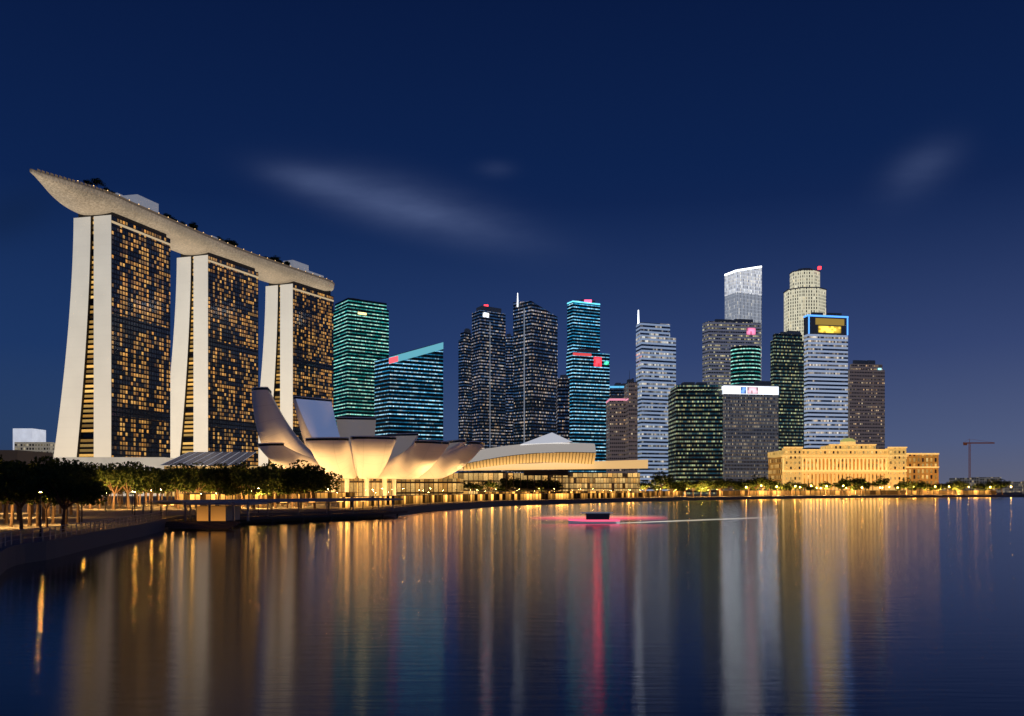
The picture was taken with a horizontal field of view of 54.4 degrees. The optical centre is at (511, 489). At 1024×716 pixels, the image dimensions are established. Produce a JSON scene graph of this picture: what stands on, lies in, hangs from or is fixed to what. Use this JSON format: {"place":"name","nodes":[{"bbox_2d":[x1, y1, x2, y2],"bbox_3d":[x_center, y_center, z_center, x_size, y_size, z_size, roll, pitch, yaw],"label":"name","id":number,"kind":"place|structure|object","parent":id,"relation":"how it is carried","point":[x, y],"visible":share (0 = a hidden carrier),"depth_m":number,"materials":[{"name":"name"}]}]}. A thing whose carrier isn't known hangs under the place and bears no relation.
{"place":"outdoors","nodes":[
{"label":"outdoors","id":0,"kind":"place"},
{"bbox_2d":[0,428,54,465],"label":"buildings","id":1,"kind":"structure","parent":0,"point":[29,444],"depth_m":900.00,"materials":[{"name":"grey"}]},
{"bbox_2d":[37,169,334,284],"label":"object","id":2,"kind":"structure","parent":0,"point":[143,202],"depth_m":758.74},
{"bbox_2d":[0,497,1023,715],"bbox_3d":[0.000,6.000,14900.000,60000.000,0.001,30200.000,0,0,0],"label":"water","id":3,"kind":"structure","parent":0,"point":[912,606],"depth_m":47.30,"materials":[{"name":"blue liquid"}]},
{"bbox_2d":[568,512,619,522],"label":"river boat","id":4,"kind":"object","parent":3,"relation":"on","point":[597,517],"visible":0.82,"depth_m":175.04,"materials":[{"name":"pink"}]},
{"bbox_2d":[0,492,1023,574],"bbox_3d":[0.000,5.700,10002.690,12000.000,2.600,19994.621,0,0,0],"label":"ground","id":5,"kind":"structure","parent":0,"point":[16,552],"depth_m":180.27,"materials":[{"name":"grey concrete"}]},
{"bbox_2d":[4,465,12,523],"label":"tree","id":6,"kind":"object","parent":5,"relation":"on","point":[6,515],"visible":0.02,"depth_m":127.24,"materials":[{"name":"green plant"}]},
{"bbox_2d":[0,464,24,504],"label":"tree","id":7,"kind":"object","parent":5,"relation":"on","point":[1,475],"visible":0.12,"depth_m":108.70,"materials":[{"name":"green plant"}]},
{"bbox_2d":[0,460,27,526],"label":"tree","id":8,"kind":"object","parent":5,"relation":"on","point":[12,510],"visible":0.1,"depth_m":116.02,"materials":[{"name":"green plant"}]},
{"bbox_2d":[5,460,30,519],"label":"tree","id":9,"kind":"object","parent":5,"relation":"on","point":[17,509],"visible":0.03,"depth_m":141.59,"materials":[{"name":"green plant"}]},
{"bbox_2d":[0,464,52,529],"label":"tree","id":10,"kind":"object","parent":5,"relation":"on","point":[9,487],"visible":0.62,"depth_m":105.46,"materials":[{"name":"green plant"}]},
{"bbox_2d":[3,461,71,525],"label":"tree","id":11,"kind":"object","parent":5,"relation":"on","point":[30,505],"visible":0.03,"depth_m":118.63,"materials":[{"name":"green plant"}]},
{"bbox_2d":[17,479,67,526],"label":"tree","id":12,"kind":"object","parent":5,"relation":"on","point":[49,500],"visible":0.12,"depth_m":114.32,"materials":[{"name":"green plant"}]},
{"bbox_2d":[15,467,72,526],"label":"tree","id":13,"kind":"object","parent":5,"relation":"on","point":[36,501],"visible":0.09,"depth_m":116.68,"materials":[{"name":"green plant"}]},
{"bbox_2d":[30,456,58,520],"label":"tree","id":14,"kind":"object","parent":5,"relation":"on","point":[33,466],"visible":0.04,"depth_m":139.41,"materials":[{"name":"green plant"}]},
{"bbox_2d":[29,461,78,523],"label":"tree","id":15,"kind":"object","parent":5,"relation":"on","point":[53,506],"visible":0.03,"depth_m":126.63,"materials":[{"name":"green plant"}]},
{"bbox_2d":[27,457,86,516],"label":"tree","id":16,"kind":"object","parent":5,"relation":"on","point":[67,465],"visible":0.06,"depth_m":157.41,"materials":[{"name":"green plant"}]},
{"bbox_2d":[40,455,83,516],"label":"tree","id":17,"kind":"object","parent":5,"relation":"on","point":[59,467],"visible":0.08,"depth_m":157.82,"materials":[{"name":"green plant"}]},
{"bbox_2d":[20,463,112,531],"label":"tree","id":18,"kind":"object","parent":5,"relation":"on","point":[76,492],"visible":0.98,"depth_m":102.38,"materials":[{"name":"green plant"}]},
{"bbox_2d":[52,472,107,526],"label":"tree","id":19,"kind":"object","parent":5,"relation":"on","point":[98,502],"visible":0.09,"depth_m":117.75,"materials":[{"name":"green plant"}]},
{"bbox_2d":[0,511,162,547],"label":"promenade railing","id":20,"kind":"object","parent":5,"relation":"on","point":[61,529],"visible":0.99,"depth_m":96.51,"materials":[{"name":"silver metal"}]},
{"bbox_2d":[64,460,100,514],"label":"tree","id":21,"kind":"object","parent":5,"relation":"on","point":[87,469],"visible":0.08,"depth_m":170.01,"materials":[{"name":"green plant"}]},
{"bbox_2d":[70,471,105,523],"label":"tree","id":22,"kind":"object","parent":5,"relation":"on","point":[78,504],"visible":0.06,"depth_m":125.76,"materials":[{"name":"green plant"}]},
{"bbox_2d":[54,212,170,457],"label":"hotel tower","id":23,"kind":"structure","parent":5,"relation":"on","point":[115,398],"depth_m":717.34,"materials":[{"name":"black glass"}]},
{"bbox_2d":[30,169,333,290],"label":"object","id":24,"kind":"structure","parent":23,"relation":"on","point":[79,198],"depth_m":772.60,"materials":[{"name":"beige concrete"}]},
{"bbox_2d":[91,178,105,185],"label":"tree","id":25,"kind":"object","parent":24,"relation":"on","point":[95,182],"visible":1,"depth_m":690.67,"materials":[{"name":"green plant"}]},
{"bbox_2d":[93,462,138,508],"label":"tree","id":26,"kind":"object","parent":5,"relation":"on","point":[103,476],"visible":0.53,"depth_m":217.22,"materials":[{"name":"green plant"}]},
{"bbox_2d":[101,461,149,508],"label":"tree","id":27,"kind":"object","parent":5,"relation":"on","point":[127,472],"visible":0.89,"depth_m":215.40,"materials":[{"name":"green plant"}]},
{"bbox_2d":[112,486,138,506],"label":"tree","id":28,"kind":"object","parent":5,"relation":"on","point":[120,493],"visible":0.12,"depth_m":241.37,"materials":[{"name":"green plant"}]},
{"bbox_2d":[129,467,170,504],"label":"tree","id":29,"kind":"object","parent":5,"relation":"on","point":[156,485],"visible":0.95,"depth_m":216.46,"materials":[{"name":"green plant"}]},
{"bbox_2d":[53,452,271,495],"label":"podium","id":30,"kind":"object","parent":5,"relation":"on","point":[211,458],"visible":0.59,"depth_m":640.00,"materials":[{"name":"grey"}]},
{"bbox_2d":[152,468,195,506],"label":"tree","id":31,"kind":"object","parent":5,"relation":"on","point":[158,473],"visible":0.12,"depth_m":239.22,"materials":[{"name":"green plant"}]},
{"bbox_2d":[154,463,201,508],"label":"tree","id":32,"kind":"object","parent":5,"relation":"on","point":[188,482],"visible":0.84,"depth_m":221.41,"materials":[{"name":"green plant"}]},
{"bbox_2d":[181,462,208,492],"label":"tree","id":33,"kind":"object","parent":5,"relation":"on","point":[192,469],"visible":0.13,"depth_m":252.09,"materials":[{"name":"green plant"}]},
{"bbox_2d":[170,253,258,465],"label":"hotel tower","id":34,"kind":"structure","parent":5,"relation":"on","point":[214,373],"depth_m":839.96,"materials":[{"name":"black glass"}]},
{"bbox_2d":[165,502,266,528],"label":"pavilion","id":35,"kind":"structure","parent":5,"relation":"on","point":[216,515],"depth_m":151.05,"materials":[{"name":"beige"}]},
{"bbox_2d":[198,462,237,498],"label":"tree","id":36,"kind":"object","parent":5,"relation":"on","point":[212,479],"visible":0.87,"depth_m":222.87,"materials":[{"name":"green plant"}]},
{"bbox_2d":[214,476,253,498],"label":"tree","id":37,"kind":"object","parent":5,"relation":"on","point":[227,490],"visible":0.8,"depth_m":223.99,"materials":[{"name":"green plant"}]},
{"bbox_2d":[224,461,258,507],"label":"tree","id":38,"kind":"object","parent":5,"relation":"on","point":[243,468],"visible":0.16,"depth_m":237.00,"materials":[{"name":"green plant"}]},
{"bbox_2d":[226,467,281,508],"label":"tree","id":39,"kind":"object","parent":5,"relation":"on","point":[244,479],"visible":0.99,"depth_m":220.56,"materials":[{"name":"green plant"}]},
{"bbox_2d":[250,476,273,507],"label":"tree","id":40,"kind":"object","parent":5,"relation":"on","point":[261,493],"visible":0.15,"depth_m":233.77,"materials":[{"name":"green plant"}]},
{"bbox_2d":[257,465,288,507],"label":"tree","id":41,"kind":"object","parent":5,"relation":"on","point":[269,471],"visible":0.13,"depth_m":232.18,"materials":[{"name":"green plant"}]},
{"bbox_2d":[142,497,407,522],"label":"covered pier","id":42,"kind":"structure","parent":5,"relation":"on","point":[272,516],"depth_m":186.22,"materials":[{"name":"brown"}]},
{"bbox_2d":[271,473,305,507],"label":"tree","id":43,"kind":"object","parent":5,"relation":"on","point":[288,490],"visible":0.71,"depth_m":226.41,"materials":[{"name":"green plant"}]},
{"bbox_2d":[258,281,333,465],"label":"hotel tower","id":44,"kind":"structure","parent":5,"relation":"on","point":[298,353],"depth_m":956.01,"materials":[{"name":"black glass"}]},
{"bbox_2d":[274,459,329,507],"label":"tree","id":45,"kind":"object","parent":5,"relation":"on","point":[293,474],"visible":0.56,"depth_m":226.31,"materials":[{"name":"green plant"}]},
{"bbox_2d":[291,465,342,508],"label":"tree","id":46,"kind":"object","parent":5,"relation":"on","point":[307,482],"visible":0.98,"depth_m":224.35,"materials":[{"name":"green plant"}]},
{"bbox_2d":[334,298,388,423],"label":"tower","id":47,"kind":"structure","parent":5,"relation":"on","point":[361,336],"depth_m":1105.12,"materials":[{"name":"teal glass"}]},
{"bbox_2d":[251,387,484,478],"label":"museum building","id":48,"kind":"structure","parent":5,"relation":"on","point":[349,447],"depth_m":385.84,"materials":[{"name":"white concrete"}]},
{"bbox_2d":[307,476,462,495],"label":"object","id":49,"kind":"object","parent":5,"relation":"on","point":[414,486],"visible":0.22,"depth_m":430.00,"materials":[{"name":"glass"}]},
{"bbox_2d":[374,342,442,440],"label":"tower","id":50,"kind":"structure","parent":5,"relation":"on","point":[408,391],"depth_m":1001.87,"materials":[{"name":"teal glass"}]},
{"bbox_2d":[458,328,471,472],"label":"tower","id":51,"kind":"structure","parent":5,"relation":"on","point":[465,386],"depth_m":1206.23,"materials":[{"name":"grey glass"}]},
{"bbox_2d":[468,480,483,493],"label":"tree","id":52,"kind":"object","parent":5,"relation":"on","point":[473,486],"visible":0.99,"depth_m":538.50,"materials":[{"name":"green plant"}]},
{"bbox_2d":[472,305,505,472],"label":"tower","id":53,"kind":"structure","parent":5,"relation":"on","point":[489,376],"depth_m":1152.07,"materials":[{"name":"grey glass"}]},
{"bbox_2d":[480,479,500,489],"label":"tree","id":54,"kind":"object","parent":5,"relation":"on","point":[489,484],"visible":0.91,"depth_m":536.46,"materials":[{"name":"green plant"}]},
{"bbox_2d":[339,492,651,507],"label":"waterfront promenade","id":55,"kind":"structure","parent":5,"relation":"on","point":[410,499],"depth_m":371.20,"materials":[{"name":"brown concrete"}]},
{"bbox_2d":[37,485,968,536],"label":"street lamps","id":56,"kind":"object","parent":5,"relation":"on","point":[40,491],"visible":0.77,"depth_m":176.30,"materials":[{"name":"grey metal"}]},
{"bbox_2d":[506,332,512,472],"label":"tower","id":57,"kind":"structure","parent":5,"relation":"on","point":[509,389],"depth_m":1230.00,"materials":[{"name":"grey glass"}]},
{"bbox_2d":[499,475,519,488],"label":"tree","id":58,"kind":"object","parent":5,"relation":"on","point":[509,481],"visible":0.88,"depth_m":498.18,"materials":[{"name":"green plant"}]},
{"bbox_2d":[521,479,537,490],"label":"tree","id":59,"kind":"object","parent":5,"relation":"on","point":[530,483],"visible":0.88,"depth_m":500.59,"materials":[{"name":"green plant"}]},
{"bbox_2d":[513,293,557,472],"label":"tower","id":60,"kind":"structure","parent":5,"relation":"on","point":[535,351],"depth_m":1073.33,"materials":[{"name":"grey glass"}]},
{"bbox_2d":[505,470,570,492],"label":"colonnade","id":61,"kind":"object","parent":5,"relation":"on","point":[548,473],"visible":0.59,"depth_m":491.50,"materials":[{"name":"beige"}]},
{"bbox_2d":[440,433,647,493],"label":"pavilion","id":62,"kind":"structure","parent":5,"relation":"on","point":[540,459],"depth_m":590.23,"materials":[{"name":"grey"}]},
{"bbox_2d":[536,477,557,492],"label":"tree","id":63,"kind":"object","parent":5,"relation":"on","point":[544,484],"visible":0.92,"depth_m":498.37,"materials":[{"name":"green plant"}]},
{"bbox_2d":[556,375,569,472],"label":"tower","id":64,"kind":"structure","parent":5,"relation":"on","point":[563,406],"depth_m":1000.00,"materials":[{"name":"grey glass"}]},
{"bbox_2d":[567,299,599,352],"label":"tower","id":65,"kind":"structure","parent":5,"relation":"on","point":[583,323],"depth_m":1224.26,"materials":[{"name":"teal glass"}]},
{"bbox_2d":[179,490,995,507],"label":"promenade arcades","id":66,"kind":"object","parent":5,"relation":"on","point":[198,496],"visible":0.62,"depth_m":624.91,"materials":[{"name":"grey"}]},
{"bbox_2d":[566,348,609,472],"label":"tower","id":67,"kind":"structure","parent":5,"relation":"on","point":[588,372],"depth_m":1114.53,"materials":[{"name":"teal glass"}]},
{"bbox_2d":[606,395,624,472],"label":"tower","id":68,"kind":"structure","parent":5,"relation":"on","point":[615,427],"depth_m":960.00,"materials":[{"name":"brown"}]},
{"bbox_2d":[610,383,625,397],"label":"tower","id":69,"kind":"structure","parent":5,"relation":"on","point":[617,389],"depth_m":1250.00,"materials":[{"name":"grey"}]},
{"bbox_2d":[624,370,637,472],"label":"tower","id":70,"kind":"structure","parent":5,"relation":"on","point":[631,415],"depth_m":930.00,"materials":[{"name":"grey"}]},
{"bbox_2d":[637,480,653,492],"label":"tree","id":71,"kind":"object","parent":5,"relation":"on","point":[644,485],"visible":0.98,"depth_m":536.64,"materials":[{"name":"green plant"}]},
{"bbox_2d":[636,310,675,490],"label":"tower","id":72,"kind":"structure","parent":5,"relation":"on","point":[655,361],"depth_m":1006.88,"materials":[{"name":"grey glass"}]},
{"bbox_2d":[650,471,673,496],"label":"tree","id":73,"kind":"object","parent":5,"relation":"on","point":[656,480],"visible":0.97,"depth_m":538.07,"materials":[{"name":"green plant"}]},
{"bbox_2d":[663,480,678,496],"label":"tree","id":74,"kind":"object","parent":5,"relation":"on","point":[672,486],"visible":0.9,"depth_m":542.00,"materials":[{"name":"green plant"}]},
{"bbox_2d":[673,481,687,496],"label":"tree","id":75,"kind":"object","parent":5,"relation":"on","point":[681,487],"visible":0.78,"depth_m":548.55,"materials":[{"name":"green plant"}]},
{"bbox_2d":[676,478,692,496],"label":"tree","id":76,"kind":"object","parent":5,"relation":"on","point":[687,484],"visible":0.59,"depth_m":567.72,"materials":[{"name":"green plant"}]},
{"bbox_2d":[668,382,722,493],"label":"tower","id":77,"kind":"structure","parent":5,"relation":"on","point":[695,431],"depth_m":900.00,"materials":[{"name":"grey"}]},
{"bbox_2d":[689,479,703,496],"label":"tree","id":78,"kind":"object","parent":5,"relation":"on","point":[696,484],"visible":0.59,"depth_m":573.60,"materials":[{"name":"green plant"}]},
{"bbox_2d":[698,478,720,496],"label":"tree","id":79,"kind":"object","parent":5,"relation":"on","point":[714,484],"visible":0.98,"depth_m":576.90,"materials":[{"name":"green plant"}]},
{"bbox_2d":[716,479,730,496],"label":"tree","id":80,"kind":"object","parent":5,"relation":"on","point":[723,484],"visible":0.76,"depth_m":590.76,"materials":[{"name":"green plant"}]},
{"bbox_2d":[722,478,738,495],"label":"tree","id":81,"kind":"object","parent":5,"relation":"on","point":[733,483],"visible":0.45,"depth_m":610.41,"materials":[{"name":"green plant"}]},
{"bbox_2d":[702,319,760,384],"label":"tower","id":82,"kind":"structure","parent":5,"relation":"on","point":[721,338],"depth_m":1108.58,"materials":[{"name":"grey"}]},
{"bbox_2d":[733,481,747,495],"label":"tree","id":83,"kind":"object","parent":5,"relation":"on","point":[741,486],"visible":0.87,"depth_m":616.46,"materials":[{"name":"green plant"}]},
{"bbox_2d":[725,266,761,380],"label":"tower","id":84,"kind":"structure","parent":5,"relation":"on","point":[743,293],"depth_m":1175.94,"materials":[{"name":"glass"}]},
{"bbox_2d":[731,345,760,384],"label":"tower","id":85,"kind":"structure","parent":5,"relation":"on","point":[745,364],"depth_m":1026.93,"materials":[{"name":"teal glass"}]},
{"bbox_2d":[742,480,757,495],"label":"tree","id":86,"kind":"object","parent":5,"relation":"on","point":[750,484],"visible":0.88,"depth_m":620.13,"materials":[{"name":"green plant"}]},
{"bbox_2d":[722,381,778,489],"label":"tower","id":87,"kind":"structure","parent":5,"relation":"on","point":[750,426],"depth_m":899.57,"materials":[{"name":"grey"}]},
{"bbox_2d":[747,474,766,495],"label":"tree","id":88,"kind":"object","parent":5,"relation":"on","point":[759,480],"visible":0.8,"depth_m":622.54,"materials":[{"name":"green plant"}]},
{"bbox_2d":[752,481,771,495],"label":"tree","id":89,"kind":"object","parent":5,"relation":"on","point":[767,484],"visible":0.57,"depth_m":628.56,"materials":[{"name":"green plant"}]},
{"bbox_2d":[770,331,803,450],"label":"tower","id":90,"kind":"structure","parent":5,"relation":"on","point":[787,363],"depth_m":1035.39,"materials":[{"name":"grey glass"}]},
{"bbox_2d":[783,266,826,340],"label":"tower","id":91,"kind":"structure","parent":5,"relation":"on","point":[804,294],"depth_m":1183.83,"materials":[{"name":"grey concrete"}]},
{"bbox_2d":[805,483,818,495],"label":"tree","id":92,"kind":"object","parent":5,"relation":"on","point":[810,488],"visible":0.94,"depth_m":688.45,"materials":[{"name":"green plant"}]},
{"bbox_2d":[818,481,832,495],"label":"tree","id":93,"kind":"object","parent":5,"relation":"on","point":[825,484],"visible":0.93,"depth_m":688.67,"materials":[{"name":"green plant"}]},
{"bbox_2d":[804,312,847,448],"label":"tower","id":94,"kind":"structure","parent":5,"relation":"on","point":[826,380],"depth_m":1004.85,"materials":[{"name":"blue"}]},
{"bbox_2d":[834,481,848,494],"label":"tree","id":95,"kind":"object","parent":5,"relation":"on","point":[841,486],"visible":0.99,"depth_m":697.45,"materials":[{"name":"green plant"}]},
{"bbox_2d":[842,476,860,494],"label":"tree","id":96,"kind":"object","parent":5,"relation":"on","point":[856,480],"visible":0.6,"depth_m":707.67,"materials":[{"name":"green plant"}]},
{"bbox_2d":[768,438,938,489],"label":"hotel building","id":97,"kind":"structure","parent":5,"relation":"on","point":[844,459],"depth_m":801.47,"materials":[{"name":"grey stone"}]},
{"bbox_2d":[850,482,863,494],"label":"tree","id":98,"kind":"object","parent":5,"relation":"on","point":[855,486],"visible":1,"depth_m":702.94,"materials":[{"name":"green plant"}]},
{"bbox_2d":[857,481,872,494],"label":"tree","id":99,"kind":"object","parent":5,"relation":"on","point":[868,485],"visible":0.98,"depth_m":705.95,"materials":[{"name":"green plant"}]},
{"bbox_2d":[848,360,884,448],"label":"tower","id":100,"kind":"structure","parent":5,"relation":"on","point":[866,402],"depth_m":1074.28,"materials":[{"name":"brown"}]},
{"bbox_2d":[872,475,889,494],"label":"tree","id":101,"kind":"object","parent":5,"relation":"on","point":[879,482],"visible":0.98,"depth_m":721.95,"materials":[{"name":"green plant"}]},
{"bbox_2d":[893,483,907,494],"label":"tree","id":102,"kind":"object","parent":5,"relation":"on","point":[900,486],"visible":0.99,"depth_m":726.51,"materials":[{"name":"green plant"}]},
{"bbox_2d":[899,477,918,494],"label":"tree","id":103,"kind":"object","parent":5,"relation":"on","point":[911,484],"visible":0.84,"depth_m":728.97,"materials":[{"name":"green plant"}]},
{"bbox_2d":[972,481,983,494],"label":"tree","id":104,"kind":"object","parent":5,"relation":"on","point":[978,486],"visible":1,"depth_m":759.50,"materials":[{"name":"green plant"}]},
{"bbox_2d":[963,439,994,477],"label":"tower crane","id":105,"kind":"object","parent":5,"relation":"on","point":[970,443],"visible":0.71,"depth_m":1499.20,"materials":[{"name":"brown metal"}]},
{"bbox_2d":[981,479,999,494],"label":"tree","id":106,"kind":"object","parent":5,"relation":"on","point":[994,485],"visible":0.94,"depth_m":761.12,"materials":[{"name":"green plant"}]},
{"bbox_2d":[995,479,1010,494],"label":"tree","id":107,"kind":"object","parent":5,"relation":"on","point":[1004,484],"visible":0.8,"depth_m":767.67,"materials":[{"name":"green plant"}]},
{"bbox_2d":[942,477,1023,493],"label":"buildings","id":108,"kind":"structure","parent":0,"point":[1013,486],"depth_m":1375.79,"materials":[{"name":"grey"}]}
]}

